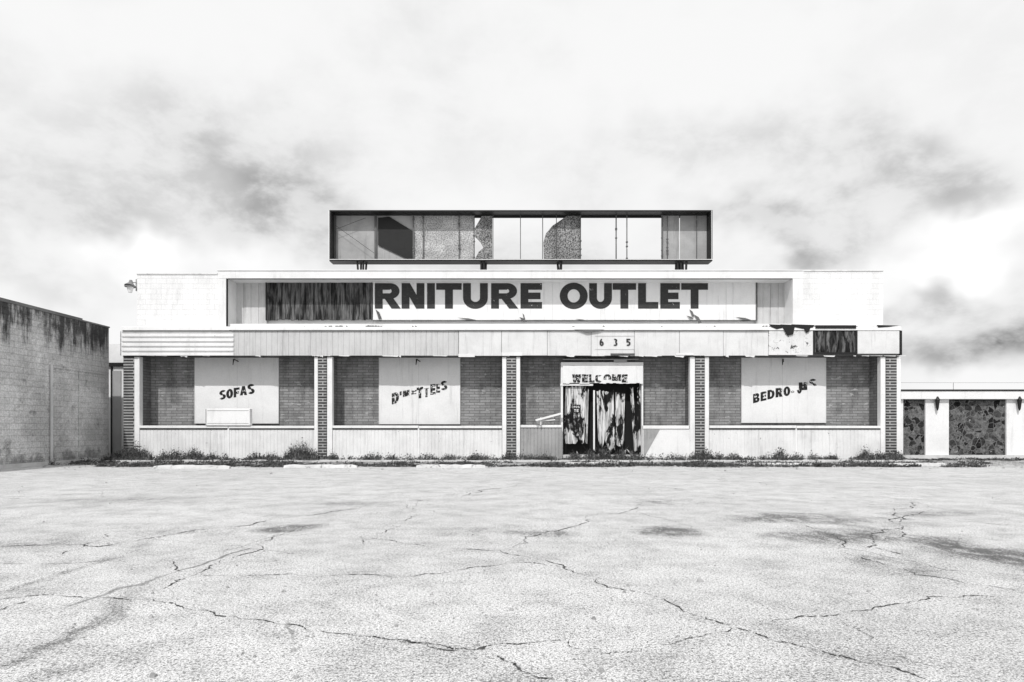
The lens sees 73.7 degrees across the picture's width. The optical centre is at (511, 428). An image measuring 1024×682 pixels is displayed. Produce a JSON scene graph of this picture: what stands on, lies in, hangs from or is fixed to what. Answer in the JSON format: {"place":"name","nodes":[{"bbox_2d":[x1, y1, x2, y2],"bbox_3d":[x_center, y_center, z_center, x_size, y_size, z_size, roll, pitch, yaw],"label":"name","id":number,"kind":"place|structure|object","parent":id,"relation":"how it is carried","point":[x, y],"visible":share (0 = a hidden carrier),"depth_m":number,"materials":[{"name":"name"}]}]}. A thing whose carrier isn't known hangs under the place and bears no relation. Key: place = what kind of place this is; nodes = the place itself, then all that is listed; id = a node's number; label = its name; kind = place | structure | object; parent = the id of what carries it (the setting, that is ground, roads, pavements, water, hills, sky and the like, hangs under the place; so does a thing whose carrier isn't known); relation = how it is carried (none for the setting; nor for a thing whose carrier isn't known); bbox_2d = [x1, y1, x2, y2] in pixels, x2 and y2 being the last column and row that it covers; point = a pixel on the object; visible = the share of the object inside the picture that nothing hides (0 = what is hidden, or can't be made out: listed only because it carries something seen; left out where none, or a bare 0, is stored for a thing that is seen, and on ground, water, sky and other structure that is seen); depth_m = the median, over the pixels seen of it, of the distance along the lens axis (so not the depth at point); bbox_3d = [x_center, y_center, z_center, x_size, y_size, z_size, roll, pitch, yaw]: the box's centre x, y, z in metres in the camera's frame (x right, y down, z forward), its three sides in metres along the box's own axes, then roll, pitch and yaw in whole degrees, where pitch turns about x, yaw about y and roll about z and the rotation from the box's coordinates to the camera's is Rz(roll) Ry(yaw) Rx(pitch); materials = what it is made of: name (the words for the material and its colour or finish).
{"place":"outdoors","nodes":[
{"label":"outdoors","id":0,"kind":"place"},
{"bbox_2d":[0,301,108,464],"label":"block walls","id":1,"kind":"structure","parent":0,"point":[34,344],"depth_m":23.25,"materials":[{"name":"grey concrete"}]},
{"bbox_2d":[50,364,52,464],"bbox_3d":[-15.700,-0.485,23.280,0.083,3.420,0.083,0,0,22],"label":"downpipe","id":2,"kind":"object","parent":1,"relation":"attached to","point":[51,412],"visible":0.89,"depth_m":23.24,"materials":[{"name":"metal"}]},
{"bbox_2d":[0,297,109,327],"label":"coping","id":3,"kind":"object","parent":1,"relation":"on","point":[39,309],"visible":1,"depth_m":23.05,"materials":[{"name":"concrete"}]},
{"bbox_2d":[53,365,106,458],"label":"infill lintel","id":4,"kind":"structure","parent":1,"relation":"attached to","point":[77,369],"depth_m":24.80,"materials":[{"name":"grey concrete"}]},
{"bbox_2d":[151,358,868,427],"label":"bay back wall","id":5,"kind":"structure","parent":0,"point":[173,391],"depth_m":26.95,"materials":[{"name":"grey brick"}]},
{"bbox_2d":[195,358,278,423],"bbox_3d":[-10.842,-1.505,26.796,3.307,2.598,0.301,0,0,0],"label":"window sign board","id":6,"kind":"object","parent":5,"relation":"attached to","point":[238,383],"visible":0.99,"depth_m":26.88,"materials":[{"name":"paint"}]},
{"bbox_2d":[379,358,459,423],"bbox_3d":[-3.640,-1.492,26.796,3.204,2.624,0.301,0,0,0],"label":"dinettes sign","id":7,"kind":"object","parent":5,"relation":"attached to","point":[419,390],"visible":1,"depth_m":26.88,"materials":[{"name":"paint"}]},
{"bbox_2d":[140,429,879,458],"bbox_3d":[-0.075,0.570,26.056,28.239,1.190,0.012,0,0,0],"label":"bulkhead siding","id":8,"kind":"object","parent":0,"point":[757,443],"visible":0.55,"depth_m":26.05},
{"bbox_2d":[139,426,880,427],"bbox_3d":[-0.075,-0.073,26.110,28.239,0.104,0.220,0,0,0],"label":"bulkhead cap","id":9,"kind":"object","parent":8,"relation":"on","point":[478,426],"visible":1,"depth_m":26.00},
{"bbox_2d":[227,428,796,458],"bbox_3d":[0.009,0.573,26.038,21.712,1.184,0.025,0,0,0],"label":"bulkhead joint","id":10,"kind":"object","parent":8,"relation":"attached to","point":[418,441],"visible":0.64,"depth_m":26.02,"materials":[{"name":"white metal"}]},
{"bbox_2d":[140,428,879,428],"bbox_3d":[-0.075,0.004,26.044,28.239,0.042,0.032,0,0,0],"label":"bulkhead drip edge","id":11,"kind":"object","parent":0,"point":[478,428],"visible":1,"depth_m":26.03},
{"bbox_2d":[136,270,883,274],"bbox_3d":[-0.077,-6.194,27.135,29.525,0.189,0.330,0,0,0],"label":"parapet coping","id":12,"kind":"object","parent":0,"point":[217,273],"visible":0.48,"depth_m":26.97,"materials":[{"name":"white metal"}]},
{"bbox_2d":[123,356,898,356],"bbox_3d":[-0.037,-2.768,26.010,29.533,0.033,0.080,0,0,0],"label":"fascia bottom angle","id":13,"kind":"object","parent":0,"point":[511,356],"visible":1,"depth_m":25.97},
{"bbox_2d":[0,459,1023,681],"bbox_3d":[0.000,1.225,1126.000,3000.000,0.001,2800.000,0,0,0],"label":"parking lot ground","id":14,"kind":"structure","parent":0,"point":[732,536],"depth_m":5.78,"materials":[{"name":"concrete"}]},
{"bbox_2d":[0,458,102,468],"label":"plinth","id":15,"kind":"structure","parent":14,"relation":"on","point":[28,464],"depth_m":22.55,"materials":[{"name":"concrete"}]},
{"bbox_2d":[109,344,125,456],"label":"service shed","id":16,"kind":"structure","parent":14,"relation":"on","point":[115,400],"depth_m":28.96,"materials":[{"name":"white paint"}]},
{"bbox_2d":[112,371,120,456],"bbox_3d":[-16.776,-0.622,28.979,0.361,3.695,0.038,0,0,0],"label":"door","id":17,"kind":"structure","parent":16,"relation":"in","point":[116,375],"depth_m":28.96,"materials":[{"name":"grey paint"}]},
{"bbox_2d":[153,465,230,468],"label":"parking block","id":18,"kind":"structure","parent":14,"relation":"on","point":[192,467],"depth_m":21.02,"materials":[{"name":"concrete"}]},
{"bbox_2d":[283,464,357,467],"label":"parking block","id":19,"kind":"structure","parent":14,"relation":"on","point":[321,466],"depth_m":21.36,"materials":[{"name":"concrete"}]},
{"bbox_2d":[416,464,484,467],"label":"parking block","id":20,"kind":"structure","parent":14,"relation":"on","point":[447,466],"depth_m":21.36,"materials":[{"name":"concrete"}]},
{"bbox_2d":[0,476,1009,679],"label":"pavement cracks","id":21,"kind":"object","parent":14,"relation":"on","point":[518,667],"visible":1,"depth_m":5.00,"materials":[{"name":"grey concrete"}]},
{"bbox_2d":[123,357,896,458],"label":"brick columns","id":22,"kind":"structure","parent":14,"relation":"on","point":[890,402],"depth_m":26.00,"materials":[{"name":"grey brick"}]},
{"bbox_2d":[813,325,901,355],"bbox_3d":[13.143,-3.371,26.402,3.396,1.120,0.995,0,0,0],"label":"fascia framing","id":23,"kind":"object","parent":22,"relation":"on","point":[849,327],"visible":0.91,"depth_m":25.95,"materials":[{"name":"grey metal"}]},
{"bbox_2d":[127,356,673,357],"bbox_3d":[-1.999,-2.747,25.955,25.560,0.080,0.001,0,0,0],"label":"rotten edge","id":24,"kind":"object","parent":23,"relation":"attached to","point":[403,356],"visible":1,"depth_m":25.95,"materials":[{"name":"wood"}]},
{"bbox_2d":[229,330,768,330],"bbox_3d":[-0.498,-3.735,25.922,20.501,0.035,0.014,0,0,0],"label":"flashing shadow gap","id":25,"kind":"object","parent":23,"relation":"attached to","point":[494,330],"visible":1,"depth_m":25.91,"materials":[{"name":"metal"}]},
{"bbox_2d":[181,356,833,357],"bbox_3d":[0.537,-2.747,25.955,28.932,0.080,0.001,0,0,0],"label":"peeling edge","id":26,"kind":"object","parent":23,"relation":"attached to","point":[573,356],"visible":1,"depth_m":25.95,"materials":[{"name":"white paint"}]},
{"bbox_2d":[458,352,693,356],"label":"loose trim","id":27,"kind":"structure","parent":23,"relation":"attached to","point":[503,354],"depth_m":25.94,"materials":[{"name":"white paint"}]},
{"bbox_2d":[578,330,634,354],"bbox_3d":[3.502,-3.280,25.913,2.326,0.978,0.052,0,0,-1],"label":"loose flashing","id":28,"kind":"object","parent":23,"relation":"attached to","point":[586,331],"visible":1,"depth_m":25.93,"materials":[{"name":"metal"}]},
{"bbox_2d":[595,349,634,349],"bbox_3d":[3.911,-3.277,25.953,1.515,0.524,0.006,0,0,0],"label":"street number rail","id":29,"kind":"object","parent":23,"relation":"attached to","point":[614,349],"visible":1,"depth_m":25.95,"materials":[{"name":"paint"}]},
{"bbox_2d":[600,339,630,345],"bbox_3d":[3.917,-3.289,25.946,1.179,0.276,0.003,0,0,0],"label":"street number","id":30,"kind":"object","parent":23,"relation":"attached to","point":[602,342],"visible":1,"depth_m":25.95,"materials":[{"name":"black metal"}]},
{"bbox_2d":[459,326,898,355],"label":"fascia panels","id":31,"kind":"object","parent":23,"relation":"attached to","point":[643,343],"visible":1,"depth_m":25.96,"materials":[{"name":"white metal"}]},
{"bbox_2d":[768,331,812,354],"bbox_3d":[10.603,-3.272,25.980,1.684,0.921,0.033,0,0,0],"label":"fascia panel","id":32,"kind":"object","parent":23,"relation":"attached to","point":[795,343],"visible":1,"depth_m":25.96,"materials":[{"name":"white metal"}]},
{"bbox_2d":[769,324,897,335],"bbox_3d":[12.266,-3.751,25.913,5.026,0.435,0.005,0,0,0],"label":"torn flashing","id":33,"kind":"object","parent":23,"relation":"attached to","point":[788,329],"visible":1,"depth_m":25.91,"materials":[{"name":"metal"}]},
{"bbox_2d":[815,330,854,351],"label":"fascia exposed boards","id":34,"kind":"object","parent":23,"relation":"attached to","point":[847,340],"visible":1,"depth_m":25.98,"materials":[{"name":"black wood"}]},
{"bbox_2d":[143,357,876,425],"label":"bay side walls","id":35,"kind":"structure","parent":14,"relation":"on","point":[147,391],"depth_m":26.67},
{"bbox_2d":[123,331,898,357],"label":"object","id":36,"kind":"object","parent":35,"relation":"on","point":[501,353],"visible":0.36,"depth_m":26.95,"materials":[{"name":"white metal"}]},
{"bbox_2d":[120,331,233,355],"bbox_3d":[-12.727,-3.247,25.965,4.304,0.921,0.070,0,0,0],"label":"corrugated fascia panel","id":37,"kind":"object","parent":36,"relation":"attached to","point":[177,343],"visible":1,"depth_m":25.94,"materials":[{"name":"white metal"}]},
{"bbox_2d":[234,331,457,355],"bbox_3d":[-6.313,-3.259,25.972,8.546,0.946,0.014,0,0,0],"label":"fascia siding","id":38,"kind":"object","parent":36,"relation":"attached to","point":[345,343],"visible":1,"depth_m":25.96,"materials":[{"name":"white metal"}]},
{"bbox_2d":[218,271,802,326],"bbox_3d":[-0.062,-4.833,26.549,22.354,2.423,0.898,0,0,0],"label":"sign surround","id":39,"kind":"object","parent":36,"relation":"on","point":[794,300],"visible":0.71,"depth_m":26.10,"materials":[{"name":"white paint"}]},
{"bbox_2d":[226,278,791,325],"bbox_3d":[-0.106,-4.835,26.097,21.642,1.828,0.010,0,0,0],"label":"surround edge strip","id":40,"kind":"object","parent":39,"relation":"attached to","point":[469,278],"visible":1,"depth_m":26.09,"materials":[{"name":"metal"}]},
{"bbox_2d":[229,324,790,326],"bbox_3d":[-0.062,-3.827,26.565,21.596,0.411,0.730,0,0,0],"label":"recess ledge","id":41,"kind":"object","parent":39,"relation":"attached to","point":[503,325],"visible":0.29,"depth_m":26.20,"materials":[{"name":"white metal"}]},
{"bbox_2d":[216,270,803,270],"bbox_3d":[-0.062,-6.060,26.485,22.454,0.028,0.830,0,0,0],"label":"surround flashing","id":42,"kind":"object","parent":39,"relation":"on","point":[509,270],"visible":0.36,"depth_m":26.07,"materials":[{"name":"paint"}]},
{"bbox_2d":[236,283,784,323],"bbox_3d":[-0.062,-4.790,26.910,21.604,1.909,0.020,0,0,0],"label":"recess siding","id":43,"kind":"object","parent":39,"relation":"attached to","point":[250,303],"visible":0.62,"depth_m":26.90,"materials":[{"name":"white metal"}]},
{"bbox_2d":[265,282,756,322],"bbox_3d":[-0.019,-4.998,26.815,19.313,1.732,0.150,0,0,0],"label":"storefront sign","id":44,"kind":"object","parent":39,"relation":"attached to","point":[526,302],"visible":0.79,"depth_m":26.82,"materials":[{"name":"metal"}]},
{"bbox_2d":[121,327,900,330],"bbox_3d":[-0.025,-3.813,26.460,29.639,0.137,1.060,0,0,0],"label":"canopy flashing","id":45,"kind":"object","parent":36,"relation":"attached to","point":[441,328],"visible":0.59,"depth_m":25.93,"materials":[{"name":"white metal"}]},
{"bbox_2d":[304,325,770,326],"bbox_3d":[1.233,-3.913,26.019,18.382,0.060,0.126,0,0,0],"label":"ledge debris","id":46,"kind":"object","parent":36,"relation":"on","point":[416,326],"visible":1,"depth_m":25.99,"materials":[{"name":"metal"}]},
{"bbox_2d":[741,358,825,422],"bbox_3d":[10.701,-1.518,26.796,3.332,2.572,0.301,0,0,0],"label":"bedrooms sign","id":47,"kind":"object","parent":35,"relation":"attached to","point":[783,390],"visible":1,"depth_m":26.88,"materials":[{"name":"paint"}]},
{"bbox_2d":[0,459,1022,678],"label":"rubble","id":48,"kind":"object","parent":14,"relation":"on","point":[296,676],"visible":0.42,"depth_m":5.11,"materials":[{"name":"stone"}]},
{"bbox_2d":[134,357,900,458],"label":"column trim","id":49,"kind":"structure","parent":14,"relation":"on","point":[138,391],"depth_m":26.03,"materials":[{"name":"paint"}]},
{"bbox_2d":[49,437,1023,467],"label":"weeds","id":50,"kind":"object","parent":14,"relation":"on","point":[701,461],"visible":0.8,"depth_m":24.93,"materials":[{"name":"grey plant"}]},
{"bbox_2d":[565,462,617,464],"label":"parking block","id":51,"kind":"structure","parent":14,"relation":"on","point":[587,462],"depth_m":22.89,"materials":[{"name":"concrete"}]},
{"bbox_2d":[560,362,642,457],"bbox_3d":[3.473,-0.671,26.614,3.171,3.792,0.669,0,0,0],"label":"entrance frame","id":52,"kind":"object","parent":14,"relation":"on","point":[562,364],"visible":0.65,"depth_m":26.30,"materials":[{"name":"white metal"}]},
{"bbox_2d":[560,384,594,449],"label":"boarding battens","id":53,"kind":"object","parent":52,"relation":"attached to","point":[593,407],"visible":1,"depth_m":26.32,"materials":[{"name":"paint"}]},
{"bbox_2d":[563,359,638,361],"bbox_3d":[3.410,-2.626,26.220,2.908,0.113,0.040,0,0,0],"label":"door head rail","id":54,"kind":"object","parent":52,"relation":"attached to","point":[620,360],"depth_m":26.20,"materials":[{"name":"grey paint"}]},
{"bbox_2d":[564,386,640,451],"bbox_3d":[3.492,-0.387,26.434,2.981,2.586,0.146,0,0,-2],"label":"broken plywood boarding","id":55,"kind":"object","parent":52,"relation":"attached to","point":[575,427],"visible":0.98,"depth_m":26.39,"materials":[{"name":"white wood"}]},
{"bbox_2d":[573,405,580,412],"bbox_3d":[2.490,-0.773,26.304,0.302,0.314,0.032,0,0,0],"label":"notice poster","id":56,"kind":"object","parent":55,"relation":"attached to","point":[576,407],"visible":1,"depth_m":26.29,"materials":[{"name":"white paper"}]},
{"bbox_2d":[563,366,642,383],"bbox_3d":[3.492,-2.083,26.249,3.082,0.692,0.058,0,0,0],"label":"welcome sign","id":57,"kind":"object","parent":52,"relation":"attached to","point":[602,374],"visible":1,"depth_m":26.23,"materials":[{"name":"paint"}]},
{"bbox_2d":[563,454,640,458],"bbox_3d":[3.479,1.116,26.530,3.058,0.218,0.520,0,0,0],"label":"threshold","id":58,"kind":"object","parent":14,"relation":"on","point":[565,455],"visible":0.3,"depth_m":26.27,"materials":[{"name":"concrete"}]},
{"bbox_2d":[642,429,689,458],"bbox_3d":[5.897,0.613,26.150,1.791,1.225,0.100,0,0,0],"label":"white entry bulkhead","id":59,"kind":"object","parent":14,"relation":"on","point":[673,441],"visible":0.64,"depth_m":26.10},
{"bbox_2d":[520,425,688,428],"bbox_3d":[3.545,-0.076,26.140,6.444,0.147,0.160,0,0,0],"label":"entry bulkhead cap","id":60,"kind":"object","parent":59,"relation":"on","point":[665,427],"visible":1,"depth_m":26.06,"materials":[{"name":"white metal"}]},
{"bbox_2d":[535,412,562,424],"bbox_3d":[1.401,-0.388,26.035,1.068,0.488,0.143,0,0,-11],"label":"fallen rail","id":61,"kind":"object","parent":60,"relation":"on","point":[540,421],"visible":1,"depth_m":25.98,"materials":[{"name":"paint"}]},
{"bbox_2d":[644,429,659,455],"bbox_3d":[5.337,0.575,26.085,0.622,1.100,0.010,0,0,0],"label":"torn bulkhead sheet","id":62,"kind":"object","parent":59,"relation":"attached to","point":[650,435],"visible":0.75,"depth_m":26.09,"materials":[{"name":"grey paint"}]},
{"bbox_2d":[754,463,811,465],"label":"parking block","id":63,"kind":"structure","parent":14,"relation":"on","point":[782,463],"depth_m":22.48,"materials":[{"name":"concrete"}]},
{"bbox_2d":[889,463,945,465],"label":"parking block","id":64,"kind":"structure","parent":14,"relation":"on","point":[931,464],"depth_m":22.47,"materials":[{"name":"concrete"}]},
{"bbox_2d":[903,400,1004,454],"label":"walls","id":65,"kind":"structure","parent":14,"relation":"on","point":[976,427],"depth_m":28.40,"materials":[{"name":"grey stone"}]},
{"bbox_2d":[901,399,1023,454],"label":"pilasters","id":66,"kind":"object","parent":65,"relation":"attached to","point":[936,432],"visible":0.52,"depth_m":28.30,"materials":[{"name":"paint"}]},
{"bbox_2d":[901,391,1023,398],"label":"fascia","id":67,"kind":"structure","parent":65,"relation":"attached to","point":[961,394],"depth_m":28.15,"materials":[{"name":"paint"}]},
{"bbox_2d":[935,396,939,410],"bbox_3d":[17.557,-1.045,28.180,0.185,0.580,0.229,0,0,22],"label":"wall lantern","id":68,"kind":"object","parent":67,"relation":"attached to","point":[937,400],"depth_m":28.11,"materials":[{"name":"metal"}]},
{"bbox_2d":[903,399,1004,399],"bbox_3d":[29.725,-1.209,28.380,27.164,0.054,0.039,0,0,0],"label":"head strip","id":69,"kind":"object","parent":67,"relation":"attached to","point":[959,399],"depth_m":28.36,"materials":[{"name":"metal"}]},
{"bbox_2d":[901,389,1023,390],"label":"roof edge","id":70,"kind":"object","parent":67,"relation":"on","point":[962,389],"depth_m":28.12,"materials":[{"name":"metal"}]},
{"bbox_2d":[901,382,953,388],"bbox_3d":[29.793,-1.829,31.000,27.317,0.560,0.017,0,0,0],"label":"roof rail","id":71,"kind":"object","parent":70,"relation":"on","point":[925,382],"visible":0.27,"depth_m":30.99,"materials":[{"name":"grey paint"}]},
{"bbox_2d":[1017,396,1021,410],"bbox_3d":[20.925,-1.045,28.180,0.185,0.580,0.229,0,0,-22],"label":"wall lantern","id":72,"kind":"object","parent":67,"relation":"attached to","point":[1019,401],"depth_m":28.11,"materials":[{"name":"metal"}]},
{"bbox_2d":[902,455,1023,458],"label":"plinth","id":73,"kind":"structure","parent":14,"relation":"on","point":[957,456],"depth_m":28.18,"materials":[{"name":"concrete"}]},
{"bbox_2d":[106,459,917,461],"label":"sidewalk","id":74,"kind":"structure","parent":0,"point":[517,460],"depth_m":24.91,"materials":[{"name":"concrete"}]},
{"bbox_2d":[0,0,1023,388],"label":"sky","id":75,"kind":"structure","parent":0,"point":[137,136],"materials":[{"name":"white"}]},
{"bbox_2d":[520,428,561,458],"bbox_3d":[1.120,0.588,26.128,1.592,1.275,0.015,0,0,0],"label":"grey entry bulkhead","id":76,"kind":"object","parent":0,"point":[538,441],"visible":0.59,"depth_m":26.12,"materials":[{"name":"grey metal"}]},
{"bbox_2d":[563,383,638,453],"bbox_3d":[3.479,-0.281,26.870,3.029,3.012,0.140,0,0,0],"label":"entrance void","id":77,"kind":"object","parent":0,"point":[579,446],"visible":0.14,"depth_m":26.80,"materials":[{"name":"black"}]},
{"bbox_3d":[0.000,-1.338,34.000,30.178,5.126,14.000,0,0,0],"label":"building body","id":78,"kind":"object","parent":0,"visible":0},
{"bbox_2d":[137,275,217,326],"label":"wall","id":79,"kind":"structure","parent":78,"relation":"on","point":[177,300],"depth_m":27.00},
{"bbox_2d":[124,279,136,292],"bbox_3d":[-15.056,-5.656,26.926,0.421,0.565,0.429,0,0,0],"label":"wall flood lamp","id":80,"kind":"object","parent":79,"relation":"attached to","point":[130,285],"visible":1,"depth_m":26.85,"materials":[{"name":"grey paint"}]},
{"bbox_2d":[267,320,755,323],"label":"ledge","id":81,"kind":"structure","parent":78,"relation":"on","point":[477,322],"depth_m":27.00,"materials":[{"name":"white paint"}]},
{"bbox_2d":[329,210,712,269],"bbox_3d":[0.358,-7.397,27.490,15.375,2.646,0.620,0,0,0],"label":"rooftop sign","id":82,"kind":"object","parent":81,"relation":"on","point":[361,238],"visible":0.9,"depth_m":27.70,"materials":[{"name":"metal"}]},
{"bbox_2d":[803,271,882,325],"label":"wall","id":83,"kind":"structure","parent":78,"relation":"on","point":[843,298],"depth_m":27.00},
{"bbox_3d":[-0.075,0.580,26.115,28.219,1.190,0.090,0,0,0],"label":"bulkhead","id":84,"kind":"object","parent":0,"visible":0},
{"bbox_2d":[205,409,251,425],"bbox_3d":[-10.802,-0.448,26.062,1.689,0.643,0.255,0,0,0],"label":"box sign","id":85,"kind":"object","parent":84,"relation":"on","point":[228,417],"visible":1,"depth_m":25.94,"materials":[{"name":"paint"}]}
]}

